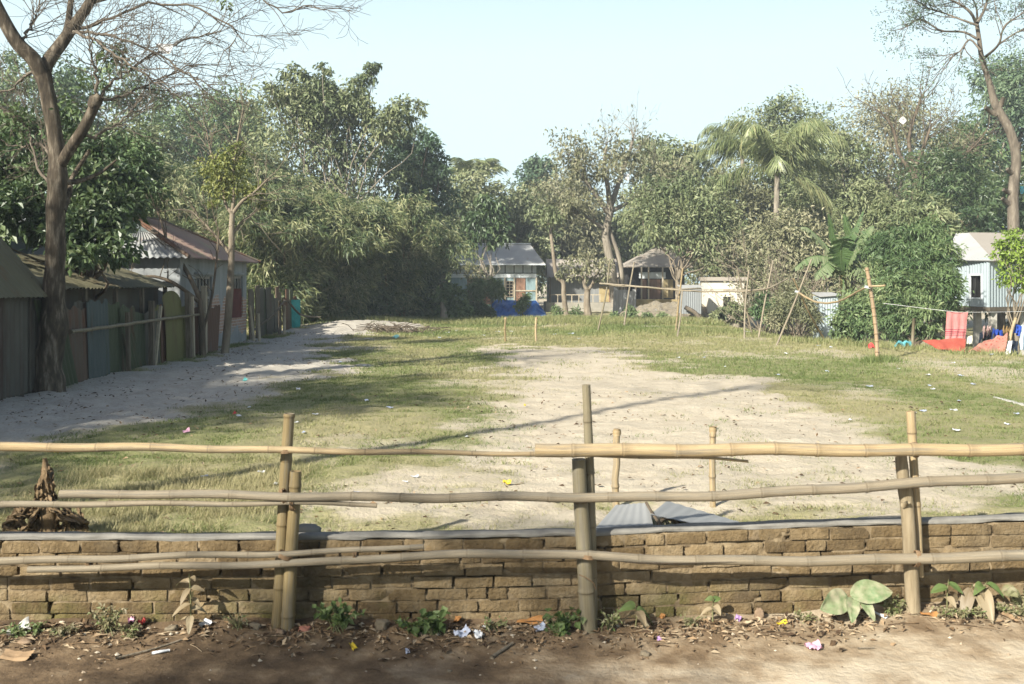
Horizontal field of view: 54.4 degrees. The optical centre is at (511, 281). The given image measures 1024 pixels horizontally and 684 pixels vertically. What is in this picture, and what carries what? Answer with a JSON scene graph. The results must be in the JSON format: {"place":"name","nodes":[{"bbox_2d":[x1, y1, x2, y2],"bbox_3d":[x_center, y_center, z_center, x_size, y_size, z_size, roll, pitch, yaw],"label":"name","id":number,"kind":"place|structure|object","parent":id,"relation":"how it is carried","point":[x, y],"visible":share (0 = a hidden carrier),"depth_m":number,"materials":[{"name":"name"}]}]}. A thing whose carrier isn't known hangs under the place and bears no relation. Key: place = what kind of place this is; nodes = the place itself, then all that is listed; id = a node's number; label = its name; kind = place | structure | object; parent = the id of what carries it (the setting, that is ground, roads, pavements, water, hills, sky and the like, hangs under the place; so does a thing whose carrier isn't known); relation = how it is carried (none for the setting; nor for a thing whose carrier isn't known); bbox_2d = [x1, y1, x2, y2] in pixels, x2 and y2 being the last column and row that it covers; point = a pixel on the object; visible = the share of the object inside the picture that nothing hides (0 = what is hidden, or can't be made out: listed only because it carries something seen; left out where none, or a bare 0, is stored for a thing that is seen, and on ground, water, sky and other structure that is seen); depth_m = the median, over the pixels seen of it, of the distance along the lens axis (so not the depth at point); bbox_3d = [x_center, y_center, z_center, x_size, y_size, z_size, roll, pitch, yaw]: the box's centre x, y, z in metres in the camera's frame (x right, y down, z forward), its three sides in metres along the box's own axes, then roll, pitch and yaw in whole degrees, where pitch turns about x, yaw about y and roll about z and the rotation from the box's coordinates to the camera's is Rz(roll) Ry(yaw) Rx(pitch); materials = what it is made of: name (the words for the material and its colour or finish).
{"place":"outdoors","nodes":[
{"label":"outdoors","id":0,"kind":"place"},
{"bbox_2d":[0,283,1023,533],"bbox_3d":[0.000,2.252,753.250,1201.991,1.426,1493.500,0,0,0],"label":"field","id":1,"kind":"structure","parent":0,"point":[610,407],"depth_m":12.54,"materials":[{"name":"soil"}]},
{"bbox_2d":[0,237,46,400],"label":"tin shed","id":2,"kind":"structure","parent":1,"relation":"on","point":[21,290],"depth_m":15.75,"materials":[{"name":"grey metal"}]},
{"bbox_2d":[2,458,89,531],"bbox_3d":[-3.291,1.583,7.070,0.641,0.648,0.265,0,0,0],"label":"tree stump","id":3,"kind":"object","parent":1,"relation":"on","point":[39,519],"visible":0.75,"depth_m":7.04,"materials":[{"name":"brown wood"}]},
{"bbox_2d":[0,104,153,299],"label":"jackfruit tree","id":4,"kind":"object","parent":1,"relation":"on","point":[100,214],"visible":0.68,"depth_m":19.31,"materials":[{"name":"green plant"}]},
{"bbox_2d":[0,46,178,192],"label":"rain tree","id":5,"kind":"object","parent":1,"relation":"on","point":[68,79],"visible":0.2,"depth_m":60.02,"materials":[{"name":"green plant"}]},
{"bbox_2d":[0,118,182,247],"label":"leafy tree","id":6,"kind":"object","parent":1,"relation":"on","point":[144,157],"visible":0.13,"depth_m":24.82,"materials":[{"name":"green plant"}]},
{"bbox_2d":[16,253,174,313],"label":"tin shed","id":7,"kind":"structure","parent":1,"relation":"on","point":[129,289],"depth_m":20.52,"materials":[{"name":"grey metal"}]},
{"bbox_2d":[34,286,219,385],"bbox_3d":[-7.719,1.038,21.232,0.353,1.865,10.165,0,0,1],"label":"tin fence","id":8,"kind":"object","parent":1,"relation":"on","point":[105,338],"visible":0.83,"depth_m":19.95,"materials":[{"name":"grey metal"}]},
{"bbox_2d":[88,102,197,200],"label":"broadleaf tree","id":9,"kind":"object","parent":1,"relation":"on","point":[137,129],"visible":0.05,"depth_m":47.68,"materials":[{"name":"green plant"}]},
{"bbox_2d":[28,215,260,346],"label":"cement house","id":10,"kind":"structure","parent":1,"relation":"on","point":[192,249],"depth_m":25.81,"materials":[{"name":"paint"}]},
{"bbox_2d":[232,273,246,317],"bbox_3d":[-7.985,0.390,28.875,0.410,1.280,1.650,0,0,0],"label":"window","id":11,"kind":"structure","parent":10,"relation":"in","point":[237,292],"depth_m":28.52,"materials":[{"name":"paint"}]},
{"bbox_2d":[131,168,233,355],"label":"leaning tree","id":12,"kind":"object","parent":1,"relation":"on","point":[202,319],"visible":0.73,"depth_m":24.16,"materials":[{"name":"brown plant"}]},
{"bbox_2d":[0,0,371,392],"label":"bare tree","id":13,"kind":"object","parent":1,"relation":"on","point":[50,347],"visible":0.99,"depth_m":16.34,"materials":[{"name":"brown plant"}]},
{"bbox_2d":[148,151,224,238],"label":"bamboo clump","id":14,"kind":"object","parent":1,"relation":"on","point":[171,178],"visible":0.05,"depth_m":44.60,"materials":[{"name":"green plant"}]},
{"bbox_2d":[126,75,280,173],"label":"rain tree","id":15,"kind":"object","parent":1,"relation":"on","point":[194,148],"visible":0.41,"depth_m":72.06,"materials":[{"name":"green plant"}]},
{"bbox_2d":[146,156,294,274],"bbox_3d":[-13.056,-1.913,44.888,8.916,7.611,8.250,0,0,0],"label":"bamboo clump","id":16,"kind":"object","parent":1,"relation":"on","point":[188,186],"visible":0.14,"depth_m":43.08,"materials":[{"name":"green plant"}]},
{"bbox_2d":[155,69,311,353],"bbox_3d":[-6.802,-1.782,24.815,3.797,7.262,2.058,0,0,0],"label":"slim tree","id":17,"kind":"object","parent":1,"relation":"on","point":[217,172],"visible":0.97,"depth_m":24.56,"materials":[{"name":"green plant"}]},
{"bbox_2d":[209,139,338,300],"bbox_3d":[-12.125,-2.521,47.674,8.106,8.847,9.080,0,0,31],"label":"bamboo clump","id":18,"kind":"object","parent":1,"relation":"on","point":[307,180],"visible":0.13,"depth_m":47.43,"materials":[{"name":"green plant"}]},
{"bbox_2d":[248,285,320,340],"bbox_3d":[-7.406,1.069,34.043,1.761,1.924,8.375,0,0,0],"label":"board fence","id":19,"kind":"object","parent":1,"relation":"on","point":[269,315],"visible":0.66,"depth_m":32.97,"materials":[{"name":"wood"}]},
{"bbox_2d":[190,179,393,324],"bbox_3d":[-9.635,-0.867,38.932,8.698,6.389,6.593,0,0,25],"label":"bamboo clump","id":20,"kind":"object","parent":1,"relation":"on","point":[311,244],"visible":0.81,"depth_m":38.74,"materials":[{"name":"green plant"}]},
{"bbox_2d":[220,67,425,203],"bbox_3d":[-10.038,-4.597,52.227,11.060,13.143,9.080,0,0,-40],"label":"broadleaf tree","id":21,"kind":"object","parent":1,"relation":"on","point":[338,147],"visible":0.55,"depth_m":50.61,"materials":[{"name":"green plant"}]},
{"bbox_2d":[260,61,429,203],"bbox_3d":[-8.423,-4.647,50.071,8.670,13.018,2.963,0,0,0],"label":"broadleaf tree","id":22,"kind":"object","parent":1,"relation":"on","point":[325,96],"visible":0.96,"depth_m":49.77,"materials":[{"name":"green plant"}]},
{"bbox_2d":[287,188,420,321],"bbox_3d":[-7.783,-0.900,42.975,7.436,6.316,7.036,0,0,0],"label":"bamboo clump","id":23,"kind":"object","parent":1,"relation":"on","point":[344,296],"visible":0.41,"depth_m":41.76,"materials":[{"name":"green plant"}]},
{"bbox_2d":[304,281,408,321],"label":"bush","id":24,"kind":"object","parent":1,"relation":"on","point":[388,309],"visible":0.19,"depth_m":44.38,"materials":[{"name":"green plant"}]},
{"bbox_2d":[342,321,450,334],"bbox_3d":[-4.046,1.616,35.103,3.774,0.423,3.426,0,0,0],"label":"dirt mound","id":25,"kind":"object","parent":1,"relation":"on","point":[395,327],"visible":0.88,"depth_m":34.75,"materials":[{"name":"beige soil"}]},
{"bbox_2d":[372,235,464,315],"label":"bamboo clump","id":26,"kind":"object","parent":1,"relation":"on","point":[445,265],"visible":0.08,"depth_m":48.63,"materials":[{"name":"green plant"}]},
{"bbox_2d":[353,188,484,316],"bbox_3d":[-5.824,-1.059,45.808,8.051,6.488,7.411,0,0,-26],"label":"bamboo clump","id":27,"kind":"object","parent":1,"relation":"on","point":[399,281],"visible":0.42,"depth_m":44.93,"materials":[{"name":"green plant"}]},
{"bbox_2d":[378,123,473,310],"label":"mango tree","id":28,"kind":"object","parent":1,"relation":"on","point":[434,171],"visible":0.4,"depth_m":57.54,"materials":[{"name":"green plant"}]},
{"bbox_2d":[401,268,452,317],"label":"bush","id":29,"kind":"object","parent":1,"relation":"on","point":[431,281],"visible":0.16,"depth_m":46.13,"materials":[{"name":"green plant"}]},
{"bbox_2d":[427,283,474,318],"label":"bush","id":30,"kind":"object","parent":1,"relation":"on","point":[456,306],"visible":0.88,"depth_m":45.71,"materials":[{"name":"green plant"}]},
{"bbox_2d":[445,157,509,185],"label":"broadleaf tree","id":31,"kind":"object","parent":1,"relation":"on","point":[460,163],"visible":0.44,"depth_m":77.38,"materials":[{"name":"green plant"}]},
{"bbox_2d":[440,164,516,281],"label":"broadleaf tree","id":32,"kind":"object","parent":1,"relation":"on","point":[469,188],"visible":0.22,"depth_m":64.99,"materials":[{"name":"green plant"}]},
{"bbox_2d":[462,275,510,302],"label":"bush","id":33,"kind":"object","parent":1,"relation":"on","point":[479,289],"visible":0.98,"depth_m":49.74,"materials":[{"name":"green plant"}]},
{"bbox_2d":[460,190,514,308],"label":"broadleaf tree","id":34,"kind":"object","parent":1,"relation":"on","point":[492,214],"visible":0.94,"depth_m":50.80,"materials":[{"name":"green plant"}]},
{"bbox_2d":[447,243,544,306],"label":"tin house","id":35,"kind":"structure","parent":1,"relation":"on","point":[518,264],"depth_m":58.02,"materials":[{"name":"grey metal"}]},
{"bbox_2d":[0,332,1023,666],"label":"dry leaf litter","id":36,"kind":"object","parent":1,"relation":"on","point":[516,624],"visible":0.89,"depth_m":6.20,"materials":[{"name":"brown plant"}]},
{"bbox_2d":[492,300,545,317],"bbox_3d":[0.354,1.645,50.664,2.764,1.424,2.602,0,0,0],"label":"tarpaulin","id":37,"kind":"object","parent":1,"relation":"on","point":[505,308],"visible":0.62,"depth_m":50.22,"materials":[{"name":"blue plastic"}]},
{"bbox_2d":[493,177,566,295],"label":"broadleaf tree","id":38,"kind":"object","parent":1,"relation":"on","point":[520,214],"visible":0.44,"depth_m":68.86,"materials":[{"name":"green plant"}]},
{"bbox_2d":[512,152,561,301],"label":"broadleaf tree","id":39,"kind":"object","parent":1,"relation":"on","point":[532,166],"visible":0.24,"depth_m":87.12,"materials":[{"name":"green plant"}]},
{"bbox_2d":[531,202,568,315],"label":"crooked tree","id":40,"kind":"object","parent":1,"relation":"on","point":[549,213],"visible":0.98,"depth_m":51.90,"materials":[{"name":"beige plant"}]},
{"bbox_2d":[527,163,614,278],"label":"broadleaf tree","id":41,"kind":"object","parent":1,"relation":"on","point":[569,237],"visible":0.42,"depth_m":70.81,"materials":[{"name":"green plant"}]},
{"bbox_2d":[544,259,618,311],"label":"tin house","id":42,"kind":"structure","parent":1,"relation":"on","point":[575,289],"depth_m":60.00,"materials":[{"name":"grey metal"}]},
{"bbox_2d":[554,247,614,315],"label":"tree","id":43,"kind":"object","parent":1,"relation":"on","point":[600,265],"visible":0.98,"depth_m":49.89,"materials":[{"name":"green plant"}]},
{"bbox_2d":[558,206,644,262],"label":"broadleaf tree","id":44,"kind":"object","parent":1,"relation":"on","point":[621,247],"visible":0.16,"depth_m":74.49,"materials":[{"name":"green plant"}]},
{"bbox_2d":[549,304,669,318],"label":"bush","id":45,"kind":"object","parent":1,"relation":"on","point":[574,311],"visible":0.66,"depth_m":45.25,"materials":[{"name":"green plant"}]},
{"bbox_2d":[524,90,699,307],"bbox_3d":[5.981,-4.796,56.228,11.156,12.575,6.175,0,0,-15],"label":"broadleaf tree","id":46,"kind":"object","parent":1,"relation":"on","point":[577,165],"visible":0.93,"depth_m":56.47,"materials":[{"name":"green plant"}]},
{"bbox_2d":[611,428,620,506],"bbox_3d":[0.833,1.506,7.955,0.081,0.660,0.070,0,0,0],"label":"cricket stump","id":47,"kind":"object","parent":1,"relation":"on","point":[615,486],"visible":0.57,"depth_m":7.93,"materials":[{"name":"yellow wood"}]},
{"bbox_2d":[613,286,635,313],"bbox_3d":[5.874,1.065,52.035,1.251,1.729,0.110,0,0,0],"label":"tin screen","id":48,"kind":"object","parent":1,"relation":"on","point":[619,300],"visible":0.63,"depth_m":52.00,"materials":[{"name":"grey metal"}]},
{"bbox_2d":[623,247,693,305],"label":"tin house","id":49,"kind":"structure","parent":1,"relation":"on","point":[652,267],"depth_m":62.50,"materials":[{"name":"grey metal"}]},
{"bbox_2d":[596,501,738,527],"bbox_3d":[1.139,1.716,7.325,1.161,0.151,0.850,0,0,0],"label":"tin cover","id":50,"kind":"object","parent":1,"relation":"on","point":[633,514],"visible":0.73,"depth_m":7.25,"materials":[{"name":"grey metal"}]},
{"bbox_2d":[614,132,739,267],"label":"broadleaf tree","id":51,"kind":"object","parent":1,"relation":"on","point":[642,246],"visible":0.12,"depth_m":65.05,"materials":[{"name":"green plant"}]},
{"bbox_2d":[609,160,749,300],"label":"broadleaf tree","id":52,"kind":"object","parent":1,"relation":"on","point":[700,198],"visible":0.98,"depth_m":48.99,"materials":[{"name":"green plant"}]},
{"bbox_2d":[619,301,752,322],"bbox_3d":[8.500,1.434,50.500,6.000,1.166,6.000,0,0,0],"label":"rubble","id":53,"kind":"object","parent":1,"relation":"on","point":[670,308],"visible":0.35,"depth_m":48.92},
{"bbox_2d":[677,285,703,316],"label":"outhouse","id":54,"kind":"structure","parent":1,"relation":"on","point":[693,300],"depth_m":46.01,"materials":[{"name":"metal"}]},
{"bbox_2d":[597,259,788,338],"bbox_3d":[5.436,0.524,35.459,3.836,2.705,8.819,0,0,-31],"label":"drying rack","id":55,"kind":"object","parent":1,"relation":"on","point":[742,290],"visible":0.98,"depth_m":33.43,"materials":[{"name":"grey wood"}]},
{"bbox_2d":[698,277,746,323],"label":"lime washed shed","id":56,"kind":"structure","parent":1,"relation":"on","point":[713,283],"depth_m":48.00,"materials":[{"name":"white paint"}]},
{"bbox_2d":[671,157,787,326],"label":"broadleaf tree","id":57,"kind":"object","parent":1,"relation":"on","point":[754,203],"visible":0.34,"depth_m":59.87,"materials":[{"name":"green plant"}]},
{"bbox_2d":[708,300,750,324],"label":"bush","id":58,"kind":"object","parent":1,"relation":"on","point":[719,314],"visible":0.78,"depth_m":44.72,"materials":[{"name":"green plant"}]},
{"bbox_2d":[691,123,768,327],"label":"broadleaf tree","id":59,"kind":"object","parent":1,"relation":"on","point":[713,136],"visible":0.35,"depth_m":61.87,"materials":[{"name":"green plant"}]},
{"bbox_2d":[747,289,784,332],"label":"bush","id":60,"kind":"object","parent":1,"relation":"on","point":[756,310],"visible":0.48,"depth_m":41.79,"materials":[{"name":"green plant"}]},
{"bbox_2d":[695,238,859,334],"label":"dry shrub","id":61,"kind":"object","parent":1,"relation":"on","point":[769,267],"visible":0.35,"depth_m":44.90,"materials":[{"name":"beige plant"}]},
{"bbox_2d":[707,117,849,334],"bbox_3d":[13.665,-2.672,49.837,6.274,11.293,6.341,0,0,39],"label":"coconut palm","id":62,"kind":"object","parent":1,"relation":"on","point":[759,146],"visible":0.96,"depth_m":49.51,"materials":[{"name":"green plant"}]},
{"bbox_2d":[703,222,861,336],"bbox_3d":[11.696,0.201,43.203,6.501,5.520,4.689,0,0,0],"label":"dry shrub","id":63,"kind":"object","parent":1,"relation":"on","point":[766,280],"visible":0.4,"depth_m":42.92,"materials":[{"name":"beige plant"}]},
{"bbox_2d":[719,85,855,261],"bbox_3d":[17.399,-4.832,64.039,7.827,15.757,8.105,0,0,-41],"label":"broadleaf tree","id":64,"kind":"object","parent":1,"relation":"on","point":[773,110],"visible":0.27,"depth_m":62.97,"materials":[{"name":"green plant"}]},
{"bbox_2d":[730,199,849,334],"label":"broadleaf tree","id":65,"kind":"object","parent":1,"relation":"on","point":[798,243],"visible":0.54,"depth_m":47.45,"materials":[{"name":"green plant"}]},
{"bbox_2d":[762,273,825,335],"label":"bush","id":66,"kind":"object","parent":1,"relation":"on","point":[773,320],"visible":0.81,"depth_m":37.10,"materials":[{"name":"green plant"}]},
{"bbox_2d":[737,240,889,337],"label":"dry shrub","id":67,"kind":"object","parent":1,"relation":"on","point":[801,330],"visible":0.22,"depth_m":41.00,"materials":[{"name":"beige plant"}]},
{"bbox_2d":[810,292,840,339],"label":"outhouse","id":68,"kind":"structure","parent":1,"relation":"on","point":[825,328],"depth_m":38.01,"materials":[{"name":"white metal"}]},
{"bbox_2d":[776,259,885,357],"bbox_3d":[8.125,0.612,26.591,1.838,2.576,8.233,0,0,9],"label":"drying rack","id":69,"kind":"object","parent":1,"relation":"on","point":[874,315],"visible":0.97,"depth_m":23.62,"materials":[{"name":"brown wood"}]},
{"bbox_2d":[794,211,876,339],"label":"banana plant","id":70,"kind":"object","parent":1,"relation":"on","point":[839,259],"visible":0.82,"depth_m":34.72,"materials":[{"name":"green plant"}]},
{"bbox_2d":[771,113,903,290],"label":"broadleaf tree","id":71,"kind":"object","parent":1,"relation":"on","point":[840,161],"visible":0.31,"depth_m":54.53,"materials":[{"name":"green plant"}]},
{"bbox_2d":[824,287,889,343],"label":"bush","id":72,"kind":"object","parent":1,"relation":"on","point":[852,325],"visible":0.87,"depth_m":32.73,"materials":[{"name":"green plant"}]},
{"bbox_2d":[814,173,900,339],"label":"broadleaf tree","id":73,"kind":"object","parent":1,"relation":"on","point":[852,211],"visible":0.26,"depth_m":46.76,"materials":[{"name":"green plant"}]},
{"bbox_2d":[798,69,1009,328],"bbox_3d":[22.875,-4.602,57.914,12.458,15.186,10.808,0,0,0],"label":"broadleaf tree","id":74,"kind":"object","parent":1,"relation":"on","point":[883,139],"visible":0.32,"depth_m":56.70,"materials":[{"name":"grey plant"}]},
{"bbox_2d":[854,210,973,346],"bbox_3d":[12.111,0.339,30.228,3.294,5.146,4.906,0,0,20],"label":"mango bush","id":75,"kind":"object","parent":1,"relation":"on","point":[919,248],"visible":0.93,"depth_m":29.25,"materials":[{"name":"green plant"}]},
{"bbox_2d":[862,186,966,346],"bbox_3d":[15.691,-0.382,38.403,4.041,6.724,3.169,0,0,0],"label":"mango bush","id":76,"kind":"object","parent":1,"relation":"on","point":[902,212],"visible":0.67,"depth_m":38.22,"materials":[{"name":"green plant"}]},
{"bbox_2d":[835,42,1016,198],"bbox_3d":[21.700,-4.769,52.090,9.561,15.442,3.608,0,0,0],"label":"bare tree","id":77,"kind":"object","parent":1,"relation":"on","point":[908,138],"visible":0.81,"depth_m":51.95,"materials":[{"name":"brown plant"}]},
{"bbox_2d":[923,338,965,350],"bbox_3d":[11.065,1.622,25.306,1.115,0.344,0.417,0,0,0],"label":"sheet","id":78,"kind":"object","parent":1,"relation":"on","point":[956,344],"visible":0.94,"depth_m":25.38,"materials":[{"name":"red fabric"}]},
{"bbox_2d":[870,0,1023,340],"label":"tall tree","id":79,"kind":"object","parent":1,"relation":"on","point":[1011,201],"visible":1,"depth_m":39.92,"materials":[{"name":"grey plant"}]},
{"bbox_2d":[889,141,1006,336],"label":"mango tree","id":80,"kind":"object","parent":1,"relation":"on","point":[946,182],"visible":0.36,"depth_m":45.42,"materials":[{"name":"green plant"}]},
{"bbox_2d":[883,303,1023,344],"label":"clothes line","id":81,"kind":"object","parent":1,"relation":"on","point":[1009,337],"visible":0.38,"depth_m":26.32,"materials":[{"name":"red fabric"}]},
{"bbox_2d":[945,312,967,338],"bbox_3d":[11.586,1.192,25.933,0.629,0.817,0.147,0,0,0],"label":"towel","id":82,"kind":"object","parent":81,"relation":"hanging from","point":[956,323],"visible":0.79,"depth_m":25.95,"materials":[{"name":"pink fabric"}]},
{"bbox_2d":[903,115,1010,315],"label":"broadleaf tree","id":83,"kind":"object","parent":1,"relation":"on","point":[996,144],"visible":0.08,"depth_m":61.12,"materials":[{"name":"green plant"}]},
{"bbox_2d":[952,232,1023,355],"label":"stilt house","id":84,"kind":"structure","parent":1,"relation":"on","point":[988,295],"depth_m":34.01,"materials":[{"name":"white metal"}]},
{"bbox_2d":[959,48,1023,184],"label":"broadleaf tree","id":85,"kind":"object","parent":1,"relation":"on","point":[1009,90],"visible":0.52,"depth_m":65.10,"materials":[{"name":"green plant"}]},
{"bbox_2d":[964,166,1023,335],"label":"broadleaf tree","id":86,"kind":"object","parent":1,"relation":"on","point":[1001,321],"visible":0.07,"depth_m":49.90,"materials":[{"name":"green plant"}]},
{"bbox_2d":[984,225,1023,354],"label":"lime tree","id":87,"kind":"object","parent":1,"relation":"on","point":[1015,245],"visible":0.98,"depth_m":30.41,"materials":[{"name":"green plant"}]},
{"bbox_2d":[0,600,1023,683],"bbox_3d":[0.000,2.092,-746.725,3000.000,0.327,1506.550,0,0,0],"label":"dirt road","id":88,"kind":"structure","parent":0,"point":[908,657],"depth_m":5.86,"materials":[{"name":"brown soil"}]},
{"bbox_2d":[87,602,127,635],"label":"weed","id":89,"kind":"object","parent":88,"relation":"on","point":[110,621],"visible":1,"depth_m":6.22,"materials":[{"name":"green plant"}]},
{"bbox_2d":[171,573,205,634],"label":"weed","id":90,"kind":"object","parent":88,"relation":"on","point":[190,619],"visible":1,"depth_m":6.25,"materials":[{"name":"beige plant"}]},
{"bbox_2d":[312,596,364,633],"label":"weed","id":91,"kind":"object","parent":88,"relation":"on","point":[341,619],"visible":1,"depth_m":6.23,"materials":[{"name":"green plant"}]},
{"bbox_2d":[411,605,450,636],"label":"weed","id":92,"kind":"object","parent":88,"relation":"on","point":[429,627],"visible":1,"depth_m":6.18,"materials":[{"name":"green plant"}]},
{"bbox_2d":[0,512,1023,621],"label":"brick wall","id":93,"kind":"structure","parent":88,"relation":"on","point":[491,588],"depth_m":6.42,"materials":[{"name":"brown brick"}]},
{"bbox_2d":[0,384,1023,632],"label":"bamboo fence","id":94,"kind":"object","parent":88,"relation":"on","point":[290,498],"visible":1,"depth_m":6.17,"materials":[{"name":"beige wood"}]},
{"bbox_2d":[0,601,1023,670],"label":"straw debris","id":95,"kind":"object","parent":88,"relation":"on","point":[764,624],"visible":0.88,"depth_m":6.16,"materials":[{"name":"beige plant"}]},
{"bbox_2d":[542,606,586,631],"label":"weed","id":96,"kind":"object","parent":88,"relation":"on","point":[563,620],"visible":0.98,"depth_m":6.22,"materials":[{"name":"green plant"}]},
{"bbox_2d":[820,579,892,622],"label":"broad leaf plant","id":97,"kind":"object","parent":88,"relation":"on","point":[865,594],"visible":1,"depth_m":6.19,"materials":[{"name":"green plant"}]},
{"bbox_2d":[930,579,962,608],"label":"weed","id":98,"kind":"object","parent":88,"relation":"on","point":[938,587],"visible":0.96,"depth_m":6.27,"materials":[{"name":"green plant"}]},
{"bbox_2d":[956,584,985,617],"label":"weed","id":99,"kind":"object","parent":88,"relation":"on","point":[968,599],"visible":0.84,"depth_m":6.23,"materials":[{"name":"beige plant"}]},
{"bbox_2d":[973,581,1003,622],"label":"weed","id":100,"kind":"object","parent":88,"relation":"on","point":[987,604],"visible":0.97,"depth_m":6.20,"materials":[{"name":"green plant"}]},
{"bbox_2d":[0,0,1023,282],"label":"sky","id":101,"kind":"structure","parent":0,"point":[492,75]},
{"bbox_2d":[314,314,1021,363],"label":"long grass","id":102,"kind":"structure","parent":0,"point":[574,319],"depth_m":41.14,"materials":[{"name":"green plant"}]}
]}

